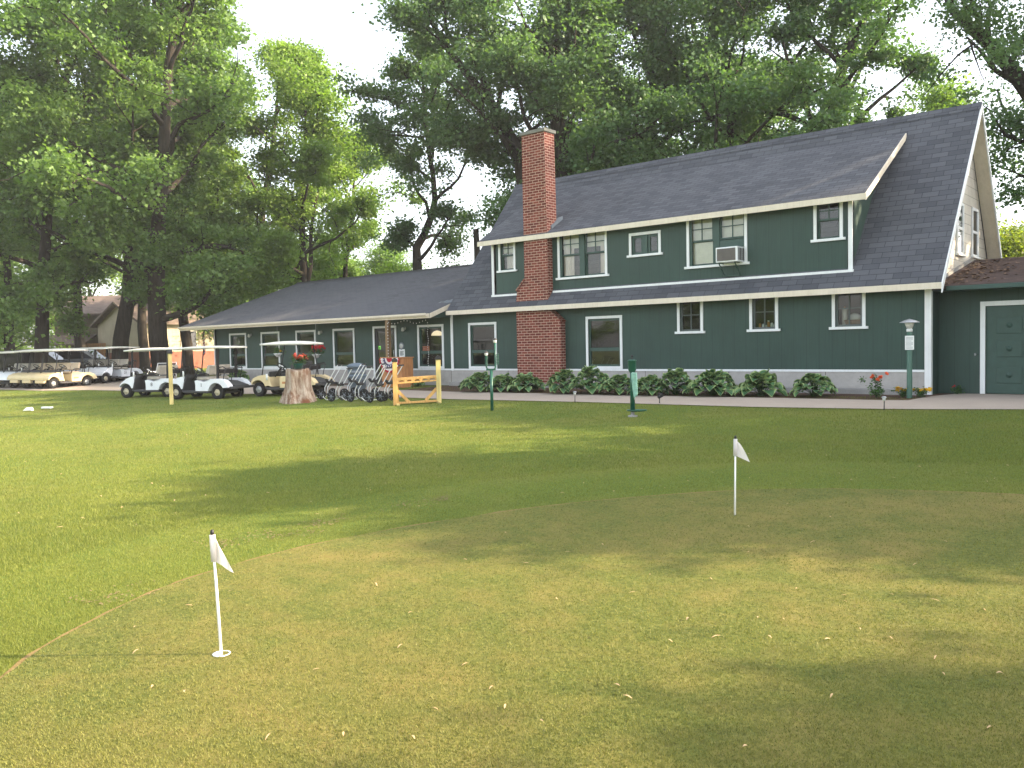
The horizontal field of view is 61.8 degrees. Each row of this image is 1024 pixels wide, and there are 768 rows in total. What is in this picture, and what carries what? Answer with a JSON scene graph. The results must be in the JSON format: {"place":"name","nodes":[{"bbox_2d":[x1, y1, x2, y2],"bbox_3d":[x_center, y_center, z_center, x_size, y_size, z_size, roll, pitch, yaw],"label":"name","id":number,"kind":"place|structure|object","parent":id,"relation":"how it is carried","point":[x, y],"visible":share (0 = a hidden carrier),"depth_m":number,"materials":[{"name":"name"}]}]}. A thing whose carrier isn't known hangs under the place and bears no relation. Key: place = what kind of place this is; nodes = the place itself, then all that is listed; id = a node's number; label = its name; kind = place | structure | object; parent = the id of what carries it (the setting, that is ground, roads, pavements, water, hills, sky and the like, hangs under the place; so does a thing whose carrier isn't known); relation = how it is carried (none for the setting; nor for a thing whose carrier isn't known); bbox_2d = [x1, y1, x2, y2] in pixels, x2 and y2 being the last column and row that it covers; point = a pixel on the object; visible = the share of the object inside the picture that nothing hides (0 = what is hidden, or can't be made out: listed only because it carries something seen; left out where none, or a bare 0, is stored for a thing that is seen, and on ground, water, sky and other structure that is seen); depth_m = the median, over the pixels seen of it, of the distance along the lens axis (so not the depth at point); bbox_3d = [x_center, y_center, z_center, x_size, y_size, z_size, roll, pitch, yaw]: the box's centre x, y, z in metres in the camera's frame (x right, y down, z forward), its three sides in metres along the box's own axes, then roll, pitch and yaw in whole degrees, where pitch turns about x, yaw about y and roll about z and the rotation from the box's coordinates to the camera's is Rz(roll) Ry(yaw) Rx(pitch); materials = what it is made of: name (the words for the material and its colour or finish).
{"place":"outdoors","nodes":[
{"label":"outdoors","id":0,"kind":"place"},
{"bbox_2d":[334,0,667,236],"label":"tree","id":1,"kind":"object","parent":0,"point":[407,16],"visible":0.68,"depth_m":36.07,"materials":[{"name":"green plant"}]},
{"bbox_2d":[0,368,1023,676],"bbox_3d":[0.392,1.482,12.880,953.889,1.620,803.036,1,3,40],"label":"lawn","id":2,"kind":"structure","parent":0,"point":[40,400],"depth_m":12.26,"materials":[{"name":"green plant"}]},
{"bbox_2d":[0,260,72,350],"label":"shrub","id":3,"kind":"object","parent":2,"relation":"on","point":[24,338],"visible":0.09,"depth_m":61.73,"materials":[{"name":"green plant"}]},
{"bbox_2d":[0,349,84,369],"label":"parked car","id":4,"kind":"object","parent":2,"relation":"on","point":[11,358],"visible":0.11,"depth_m":46.14,"materials":[{"name":"white paint"}]},
{"bbox_2d":[0,9,101,350],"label":"tree","id":5,"kind":"object","parent":2,"relation":"on","point":[11,301],"visible":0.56,"depth_m":41.08,"materials":[{"name":"green plant"}]},
{"bbox_2d":[0,99,112,350],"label":"tree","id":6,"kind":"object","parent":2,"relation":"on","point":[8,275],"visible":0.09,"depth_m":55.78,"materials":[{"name":"green plant"}]},
{"bbox_2d":[28,254,123,334],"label":"tree","id":7,"kind":"object","parent":2,"relation":"on","point":[118,275],"visible":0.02,"depth_m":99.01,"materials":[{"name":"green plant"}]},
{"bbox_2d":[56,349,105,363],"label":"parked car","id":8,"kind":"object","parent":2,"relation":"on","point":[76,355],"visible":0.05,"depth_m":49.25,"materials":[{"name":"silver metal"}]},
{"bbox_2d":[49,295,120,356],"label":"townhouse","id":9,"kind":"structure","parent":2,"relation":"on","point":[96,307],"depth_m":69.89,"materials":[{"name":"beige"}]},
{"bbox_2d":[0,79,180,347],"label":"tree","id":10,"kind":"object","parent":2,"relation":"on","point":[79,341],"visible":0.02,"depth_m":57.24,"materials":[{"name":"green plant"}]},
{"bbox_2d":[0,0,202,362],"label":"tree","id":11,"kind":"object","parent":2,"relation":"on","point":[46,288],"visible":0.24,"depth_m":42.37,"materials":[{"name":"green plant"}]},
{"bbox_2d":[32,110,206,371],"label":"tree","id":12,"kind":"object","parent":2,"relation":"on","point":[144,358],"visible":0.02,"depth_m":56.72,"materials":[{"name":"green plant"}]},
{"bbox_2d":[0,0,273,367],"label":"tree","id":13,"kind":"object","parent":2,"relation":"on","point":[133,292],"visible":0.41,"depth_m":42.70,"materials":[{"name":"green plant"}]},
{"bbox_2d":[0,0,303,375],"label":"tree","id":14,"kind":"object","parent":2,"relation":"on","point":[201,101],"visible":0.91,"depth_m":38.30,"materials":[{"name":"green plant"}]},
{"bbox_2d":[89,302,214,367],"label":"townhouse","id":15,"kind":"structure","parent":2,"relation":"on","point":[105,320],"depth_m":67.03,"materials":[{"name":"beige paint"}]},
{"bbox_2d":[119,347,190,397],"bbox_3d":[-11.666,-0.391,28.369,2.359,1.635,1.138,-1,3,14],"label":"golf cart","id":16,"kind":"object","parent":2,"relation":"on","point":[145,384],"visible":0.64,"depth_m":28.04,"materials":[{"name":"grey plastic"}]},
{"bbox_2d":[167,350,173,404],"bbox_3d":[-9.829,-0.147,24.624,0.136,1.678,0.136,-2,3,-18],"label":"wooden post","id":17,"kind":"object","parent":2,"relation":"on","point":[170,375],"visible":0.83,"depth_m":24.57,"materials":[{"name":"yellow wood"}]},
{"bbox_2d":[86,5,288,375],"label":"tree","id":18,"kind":"object","parent":2,"relation":"on","point":[222,59],"visible":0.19,"depth_m":44.52,"materials":[{"name":"green plant"}]},
{"bbox_2d":[120,160,277,301],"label":"tree","id":19,"kind":"object","parent":2,"relation":"on","point":[250,188],"visible":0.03,"depth_m":59.14,"materials":[{"name":"green plant"}]},
{"bbox_2d":[173,346,253,398],"bbox_3d":[-9.360,-0.370,26.617,2.359,1.635,1.138,0,3,20],"label":"golf cart","id":20,"kind":"object","parent":2,"relation":"on","point":[217,386],"visible":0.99,"depth_m":26.32,"materials":[{"name":"grey plastic"}]},
{"bbox_2d":[68,494,459,604],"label":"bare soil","id":21,"kind":"structure","parent":2,"relation":"on","point":[446,495],"depth_m":8.11,"materials":[{"name":"brown soil"}]},
{"bbox_2d":[207,31,355,298],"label":"tree","id":22,"kind":"object","parent":2,"relation":"on","point":[270,124],"visible":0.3,"depth_m":48.34,"materials":[{"name":"green plant"}]},
{"bbox_2d":[251,341,335,395],"bbox_3d":[-6.726,-0.487,26.277,2.425,1.673,1.162,0,3,20],"label":"golf cart","id":23,"kind":"object","parent":2,"relation":"on","point":[273,382],"visible":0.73,"depth_m":26.08,"materials":[{"name":"beige plastic"}]},
{"bbox_2d":[279,368,316,403],"bbox_3d":[-5.827,0.046,23.495,1.040,0.970,1.054,1,3,40],"label":"tree stump","id":24,"kind":"object","parent":2,"relation":"on","point":[298,388],"visible":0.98,"depth_m":23.19,"materials":[{"name":"brown wood"}]},
{"bbox_2d":[288,353,308,368],"bbox_3d":[-5.875,-0.637,23.438,0.570,0.451,0.605,1,3,40],"label":"flower pot","id":25,"kind":"object","parent":24,"relation":"on","point":[298,364],"visible":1,"depth_m":23.38,"materials":[{"name":"green plant"}]},
{"bbox_2d":[234,37,383,288],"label":"tree","id":26,"kind":"object","parent":2,"relation":"on","point":[302,81],"visible":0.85,"depth_m":46.19,"materials":[{"name":"green plant"}]},
{"bbox_2d":[316,364,342,399],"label":"pull cart","id":27,"kind":"object","parent":2,"relation":"on","point":[321,393],"visible":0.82,"depth_m":24.07,"materials":[{"name":"white paint"}]},
{"bbox_2d":[323,368,352,401],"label":"pull cart","id":28,"kind":"object","parent":2,"relation":"on","point":[331,396],"visible":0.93,"depth_m":23.24,"materials":[{"name":"grey metal"}]},
{"bbox_2d":[340,363,365,396],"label":"pull cart","id":29,"kind":"object","parent":2,"relation":"on","point":[353,379],"visible":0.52,"depth_m":24.09,"materials":[{"name":"grey metal"}]},
{"bbox_2d":[280,123,428,285],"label":"tree","id":30,"kind":"object","parent":2,"relation":"on","point":[351,175],"visible":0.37,"depth_m":52.69,"materials":[{"name":"green plant"}]},
{"bbox_2d":[342,366,372,401],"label":"pull cart","id":31,"kind":"object","parent":2,"relation":"on","point":[350,396],"visible":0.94,"depth_m":22.81,"materials":[{"name":"grey metal"}]},
{"bbox_2d":[356,363,386,397],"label":"pull cart","id":32,"kind":"object","parent":2,"relation":"on","point":[372,380],"visible":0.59,"depth_m":23.57,"materials":[{"name":"grey plastic"}]},
{"bbox_2d":[361,367,391,402],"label":"pull cart","id":33,"kind":"object","parent":2,"relation":"on","point":[369,397],"visible":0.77,"depth_m":22.26,"materials":[{"name":"grey plastic"}]},
{"bbox_2d":[374,364,403,401],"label":"pull cart","id":34,"kind":"object","parent":2,"relation":"on","point":[380,396],"visible":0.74,"depth_m":22.45,"materials":[{"name":"grey plastic"}]},
{"bbox_2d":[351,241,429,275],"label":"tree","id":35,"kind":"object","parent":2,"relation":"on","point":[379,256],"visible":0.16,"depth_m":70.50,"materials":[{"name":"green plant"}]},
{"bbox_2d":[380,357,413,387],"bbox_3d":[-3.740,-0.346,27.907,1.100,1.065,0.500,1,3,40],"label":"wooden cabinet","id":36,"kind":"object","parent":2,"relation":"on","point":[406,370],"visible":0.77,"depth_m":27.57,"materials":[{"name":"orange wood"}]},
{"bbox_2d":[391,355,441,405],"bbox_3d":[-2.390,-0.047,21.464,1.229,1.318,0.580,-2,3,-11],"label":"club rack","id":37,"kind":"object","parent":2,"relation":"on","point":[396,383],"visible":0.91,"depth_m":21.39,"materials":[{"name":"yellow wood"}]},
{"bbox_2d":[323,26,512,269],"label":"tree","id":38,"kind":"object","parent":2,"relation":"on","point":[399,237],"visible":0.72,"depth_m":41.30,"materials":[{"name":"green plant"}]},
{"bbox_2d":[484,338,498,410],"bbox_3d":[-0.450,-0.185,18.915,0.336,1.660,0.110,-1,3,2],"label":"forked post","id":39,"kind":"object","parent":2,"relation":"on","point":[491,378],"visible":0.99,"depth_m":18.89,"materials":[{"name":"green metal"}]},
{"bbox_2d":[0,488,1023,767],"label":"putting green","id":40,"kind":"object","parent":2,"relation":"on","point":[630,507],"visible":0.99,"depth_m":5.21,"materials":[{"name":"green plant"}]},
{"bbox_2d":[209,529,233,656],"bbox_3d":[-1.753,1.279,5.187,0.145,0.814,0.148,-2,3,-14],"label":"putting flag","id":41,"kind":"object","parent":40,"relation":"on","point":[217,555],"visible":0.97,"depth_m":5.15,"materials":[{"name":"white paint"}]},
{"bbox_2d":[733,435,749,514],"bbox_3d":[2.185,0.896,8.133,0.151,0.814,0.035,0,3,17],"label":"putting flag","id":42,"kind":"object","parent":40,"relation":"on","point":[738,450],"visible":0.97,"depth_m":8.14,"materials":[{"name":"white paint"}]},
{"bbox_2d":[0,488,1023,678],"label":"bare edge","id":43,"kind":"object","parent":2,"relation":"on","point":[14,666],"visible":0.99,"depth_m":6.85,"materials":[{"name":"soil"}]},
{"bbox_2d":[470,59,683,209],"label":"tree","id":44,"kind":"object","parent":2,"relation":"on","point":[625,79],"visible":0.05,"depth_m":46.97,"materials":[{"name":"green plant"}]},
{"bbox_2d":[178,102,1023,394],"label":"clubhouse","id":45,"kind":"structure","parent":2,"relation":"on","point":[883,228],"depth_m":22.11,"materials":[{"name":"green paint"}]},
{"bbox_2d":[229,333,246,367],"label":"window","id":46,"kind":"structure","parent":45,"relation":"in","point":[233,334],"depth_m":36.02,"materials":[{"name":"white paint"}]},
{"bbox_2d":[260,331,279,367],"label":"window","id":47,"kind":"structure","parent":45,"relation":"in","point":[264,333],"depth_m":34.55,"materials":[{"name":"white paint"}]},
{"bbox_2d":[295,330,315,363],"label":"window","id":48,"kind":"structure","parent":45,"relation":"in","point":[300,331],"depth_m":32.95,"materials":[{"name":"white paint"}]},
{"bbox_2d":[332,328,354,367],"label":"window","id":49,"kind":"structure","parent":45,"relation":"in","point":[347,329],"depth_m":31.53,"materials":[{"name":"white paint"}]},
{"bbox_2d":[372,325,396,382],"bbox_3d":[-4.423,-1.022,29.951,1.230,2.020,0.122,1,3,40],"label":"door","id":50,"kind":"structure","parent":45,"relation":"in","point":[378,328],"depth_m":30.24,"materials":[{"name":"white paint"}]},
{"bbox_2d":[417,324,443,368],"bbox_3d":[-2.685,-1.246,28.471,1.230,1.460,0.103,1,3,40],"label":"window","id":51,"kind":"structure","parent":45,"relation":"in","point":[420,352],"depth_m":28.57,"materials":[{"name":"white paint"}]},
{"bbox_2d":[473,227,479,259],"bbox_3d":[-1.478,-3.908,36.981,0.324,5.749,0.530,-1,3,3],"label":"vent pipe","id":52,"kind":"object","parent":45,"relation":"on","point":[476,239],"visible":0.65,"depth_m":36.89,"materials":[{"name":"black metal"}]},
{"bbox_2d":[468,322,496,368],"bbox_3d":[-0.906,-1.213,26.966,1.190,1.455,0.103,1,3,40],"label":"window","id":53,"kind":"structure","parent":45,"relation":"in","point":[482,324],"depth_m":27.10,"materials":[{"name":"white paint"}]},
{"bbox_2d":[497,242,516,272],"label":"window","id":54,"kind":"structure","parent":45,"relation":"in","point":[509,248],"depth_m":26.26,"materials":[{"name":"white paint"}]},
{"bbox_2d":[556,231,608,279],"bbox_3d":[2.023,-3.680,24.362,1.840,1.332,0.202,1,3,40],"label":"window","id":55,"kind":"structure","parent":45,"relation":"in","point":[566,270],"depth_m":24.35,"materials":[{"name":"white paint"}]},
{"bbox_2d":[585,315,622,368],"bbox_3d":[2.601,-1.166,23.997,1.220,1.485,0.103,1,3,40],"label":"window","id":56,"kind":"structure","parent":45,"relation":"in","point":[589,349],"depth_m":24.00,"materials":[{"name":"white paint"}]},
{"bbox_2d":[627,230,662,257],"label":"window","id":57,"kind":"structure","parent":45,"relation":"in","point":[645,239],"depth_m":22.98,"materials":[{"name":"white paint"}]},
{"bbox_2d":[675,301,705,333],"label":"window","id":58,"kind":"structure","parent":45,"relation":"in","point":[679,305],"depth_m":22.24,"materials":[{"name":"white paint"}]},
{"bbox_2d":[684,214,749,268],"bbox_3d":[5.195,-3.629,21.663,1.790,1.322,0.179,1,3,40],"label":"window","id":59,"kind":"structure","parent":45,"relation":"in","point":[706,235],"depth_m":21.73,"materials":[{"name":"white paint"}]},
{"bbox_2d":[716,246,743,276],"bbox_3d":[5.436,-3.043,21.267,0.586,0.698,0.478,1,3,40],"label":"air conditioner","id":60,"kind":"object","parent":45,"relation":"attached to","point":[732,254],"visible":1,"depth_m":21.09,"materials":[{"name":"white paint"}]},
{"bbox_2d":[747,297,780,331],"bbox_3d":[6.167,-1.734,20.923,0.860,0.902,0.130,1,3,40],"label":"window","id":61,"kind":"structure","parent":45,"relation":"in","point":[755,329],"depth_m":20.97,"materials":[{"name":"white paint"}]},
{"bbox_2d":[810,202,845,242],"bbox_3d":[7.341,-3.781,19.822,0.800,0.942,0.160,1,3,40],"label":"window","id":62,"kind":"structure","parent":45,"relation":"in","point":[816,209],"depth_m":19.87,"materials":[{"name":"white paint"}]},
{"bbox_2d":[829,293,867,329],"bbox_3d":[7.724,-1.707,19.606,0.880,0.902,0.130,1,3,40],"label":"window","id":63,"kind":"structure","parent":45,"relation":"in","point":[863,295],"depth_m":19.62,"materials":[{"name":"white paint"}]},
{"bbox_2d":[844,313,860,323],"bbox_3d":[7.905,-1.496,19.793,0.456,0.294,0.190,1,3,40],"label":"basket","id":64,"kind":"object","parent":45,"relation":"on","point":[855,318],"visible":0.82,"depth_m":19.71,"materials":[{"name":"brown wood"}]},
{"bbox_2d":[956,203,965,256],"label":"window","id":65,"kind":"structure","parent":45,"relation":"in","point":[960,227],"depth_m":20.38,"materials":[{"name":"white paint"}]},
{"bbox_2d":[971,207,980,259],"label":"window","id":66,"kind":"structure","parent":45,"relation":"in","point":[974,212],"depth_m":21.47,"materials":[{"name":"white paint"}]},
{"bbox_2d":[980,300,1023,393],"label":"side door","id":67,"kind":"structure","parent":45,"relation":"in","point":[1005,323],"depth_m":18.22,"materials":[{"name":"green paint"}]},
{"bbox_2d":[627,355,646,416],"bbox_3d":[2.419,0.046,16.604,0.402,1.224,0.245,-1,3,6],"label":"ball washer","id":68,"kind":"object","parent":2,"relation":"on","point":[631,369],"visible":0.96,"depth_m":16.58,"materials":[{"name":"green metal"}]},
{"bbox_2d":[517,0,803,165],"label":"tree","id":69,"kind":"object","parent":2,"relation":"on","point":[648,13],"visible":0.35,"depth_m":36.34,"materials":[{"name":"green plant"}]},
{"bbox_2d":[573,36,776,173],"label":"tree","id":70,"kind":"object","parent":2,"relation":"on","point":[732,65],"visible":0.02,"depth_m":46.30,"materials":[{"name":"green plant"}]},
{"bbox_2d":[405,386,952,399],"bbox_3d":[3.114,0.206,22.426,15.093,0.047,2.442,1,3,38],"label":"flower bed","id":71,"kind":"object","parent":2,"relation":"on","point":[605,392],"visible":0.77,"depth_m":20.37,"materials":[{"name":"soil"}]},
{"bbox_2d":[460,371,499,391],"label":"hosta","id":72,"kind":"object","parent":71,"relation":"on","point":[483,378],"visible":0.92,"depth_m":24.11,"materials":[{"name":"green plant"}]},
{"bbox_2d":[484,373,517,391],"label":"hosta","id":73,"kind":"object","parent":71,"relation":"on","point":[504,379],"visible":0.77,"depth_m":23.84,"materials":[{"name":"green plant"}]},
{"bbox_2d":[506,372,544,391],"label":"hosta","id":74,"kind":"object","parent":71,"relation":"on","point":[528,379],"visible":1,"depth_m":23.43,"materials":[{"name":"green plant"}]},
{"bbox_2d":[544,369,584,393],"bbox_3d":[1.402,-0.074,22.508,0.983,0.665,0.978,0,3,20],"label":"hosta","id":75,"kind":"object","parent":71,"relation":"on","point":[559,377],"visible":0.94,"depth_m":22.33,"materials":[{"name":"green plant"}]},
{"bbox_2d":[569,366,610,394],"bbox_3d":[1.983,-0.112,22.088,1.096,0.745,1.101,-3,3,-37],"label":"hosta","id":76,"kind":"object","parent":71,"relation":"on","point":[589,373],"visible":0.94,"depth_m":21.90,"materials":[{"name":"green plant"}]},
{"bbox_2d":[598,374,639,394],"bbox_3d":[2.718,0.007,21.475,0.995,0.532,1.015,-3,3,-29],"label":"hosta","id":77,"kind":"object","parent":71,"relation":"on","point":[621,381],"visible":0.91,"depth_m":21.33,"materials":[{"name":"green plant"}]},
{"bbox_2d":[627,374,675,395],"bbox_3d":[3.364,0.019,21.015,1.111,0.542,1.138,-3,3,-28],"label":"hosta","id":78,"kind":"object","parent":71,"relation":"on","point":[643,383],"visible":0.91,"depth_m":20.79,"materials":[{"name":"green plant"}]},
{"bbox_2d":[654,368,693,394],"bbox_3d":[3.978,-0.066,20.831,0.978,0.665,0.983,1,4,44],"label":"hosta","id":79,"kind":"object","parent":71,"relation":"on","point":[672,378],"visible":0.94,"depth_m":20.65,"materials":[{"name":"green plant"}]},
{"bbox_2d":[682,369,741,395],"bbox_3d":[4.736,-0.039,20.227,1.352,0.660,1.386,0,3,17],"label":"hosta","id":80,"kind":"object","parent":71,"relation":"on","point":[709,379],"visible":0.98,"depth_m":19.98,"materials":[{"name":"green plant"}]},
{"bbox_2d":[734,368,787,396],"bbox_3d":[5.743,-0.006,19.590,1.263,0.711,1.091,-3,3,-33],"label":"hosta","id":81,"kind":"object","parent":71,"relation":"on","point":[759,380],"visible":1,"depth_m":19.42,"materials":[{"name":"green plant"}]},
{"bbox_2d":[789,373,837,396],"bbox_3d":[6.655,0.018,18.888,1.038,0.544,1.017,-1,3,3],"label":"hosta","id":82,"kind":"object","parent":71,"relation":"on","point":[803,381],"visible":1,"depth_m":18.78,"materials":[{"name":"green plant"}]},
{"bbox_2d":[857,372,888,397],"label":"rose bush","id":83,"kind":"object","parent":71,"relation":"on","point":[878,385],"visible":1,"depth_m":18.05,"materials":[{"name":"green plant"}]},
{"bbox_2d":[899,319,918,397],"bbox_3d":[8.252,-0.499,17.750,0.390,1.705,0.390,1,3,40],"label":"lamp post","id":84,"kind":"object","parent":71,"relation":"on","point":[909,324],"visible":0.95,"depth_m":17.71,"materials":[{"name":"metal"}]},
{"bbox_2d":[597,0,882,163],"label":"tree","id":85,"kind":"object","parent":2,"relation":"on","point":[736,23],"visible":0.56,"depth_m":35.52,"materials":[{"name":"green plant"}]},
{"bbox_2d":[706,54,825,141],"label":"tree","id":86,"kind":"object","parent":2,"relation":"on","point":[782,120],"visible":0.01,"depth_m":45.52,"materials":[{"name":"green plant"}]},
{"bbox_2d":[659,0,954,140],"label":"tree","id":87,"kind":"object","parent":2,"relation":"on","point":[835,110],"visible":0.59,"depth_m":34.77,"materials":[{"name":"green plant"}]},
{"bbox_2d":[905,66,1009,229],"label":"tree","id":88,"kind":"object","parent":2,"relation":"on","point":[934,100],"visible":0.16,"depth_m":43.53,"materials":[{"name":"green plant"}]},
{"bbox_2d":[904,0,1023,213],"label":"tree","id":89,"kind":"object","parent":2,"relation":"on","point":[980,32],"visible":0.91,"depth_m":26.96,"materials":[{"name":"green plant"}]},
{"bbox_2d":[998,210,1023,257],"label":"tree","id":90,"kind":"object","parent":2,"relation":"on","point":[1005,236],"visible":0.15,"depth_m":45.19,"materials":[{"name":"green plant"}]},
{"bbox_2d":[1002,220,1023,257],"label":"tree","id":91,"kind":"object","parent":2,"relation":"on","point":[1013,253],"visible":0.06,"depth_m":42.03,"materials":[{"name":"green plant"}]},
{"bbox_2d":[0,378,1023,408],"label":"path","id":92,"kind":"structure","parent":0,"point":[980,401],"depth_m":18.65,"materials":[{"name":"concrete"}]},
{"bbox_2d":[0,351,45,387],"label":"golf cart","id":93,"kind":"object","parent":92,"relation":"on","point":[4,381],"visible":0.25,"depth_m":38.05,"materials":[{"name":"white plastic"}]},
{"bbox_2d":[7,349,64,387],"bbox_3d":[-20.927,-0.711,37.921,1.162,1.673,2.425,0,3,28],"label":"golf cart","id":94,"kind":"object","parent":92,"relation":"on","point":[14,380],"visible":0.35,"depth_m":37.24,"materials":[{"name":"beige plastic"}]},
{"bbox_2d":[19,349,75,387],"bbox_3d":[-20.013,-0.700,37.225,1.162,1.673,2.425,0,3,27],"label":"golf cart","id":95,"kind":"object","parent":92,"relation":"on","point":[26,380],"visible":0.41,"depth_m":36.56,"materials":[{"name":"beige plastic"}]},
{"bbox_2d":[31,348,98,388],"bbox_3d":[-19.093,-0.691,36.551,1.162,1.673,2.425,0,3,26],"label":"golf cart","id":96,"kind":"object","parent":92,"relation":"on","point":[52,379],"visible":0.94,"depth_m":36.23,"materials":[{"name":"beige plastic"}]},
{"bbox_2d":[77,347,124,379],"bbox_3d":[-19.131,-0.913,39.926,1.128,1.635,2.359,0,3,26],"label":"golf cart","id":97,"kind":"object","parent":92,"relation":"on","point":[103,362],"visible":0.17,"depth_m":39.58,"materials":[{"name":"beige plastic"}]},
{"bbox_2d":[87,346,144,382],"bbox_3d":[-18.220,-0.903,39.245,1.138,1.635,2.359,0,3,24],"label":"golf cart","id":98,"kind":"object","parent":92,"relation":"on","point":[106,374],"visible":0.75,"depth_m":38.93,"materials":[{"name":"grey plastic"}]},
{"bbox_2d":[347,363,366,392],"bbox_3d":[-4.635,-0.167,25.580,0.600,0.930,0.600,1,3,40],"label":"rubbish bin","id":99,"kind":"object","parent":92,"relation":"on","point":[355,366],"visible":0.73,"depth_m":25.35,"materials":[{"name":"grey plastic"}]},
{"bbox_2d":[0,0,1023,348],"label":"sky","id":100,"kind":"structure","parent":0,"point":[347,37],"materials":[{"name":"white"}]},
{"bbox_2d":[424,0,706,208],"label":"tree","id":101,"kind":"object","parent":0,"point":[561,88],"visible":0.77,"depth_m":35.02,"materials":[{"name":"green plant"}]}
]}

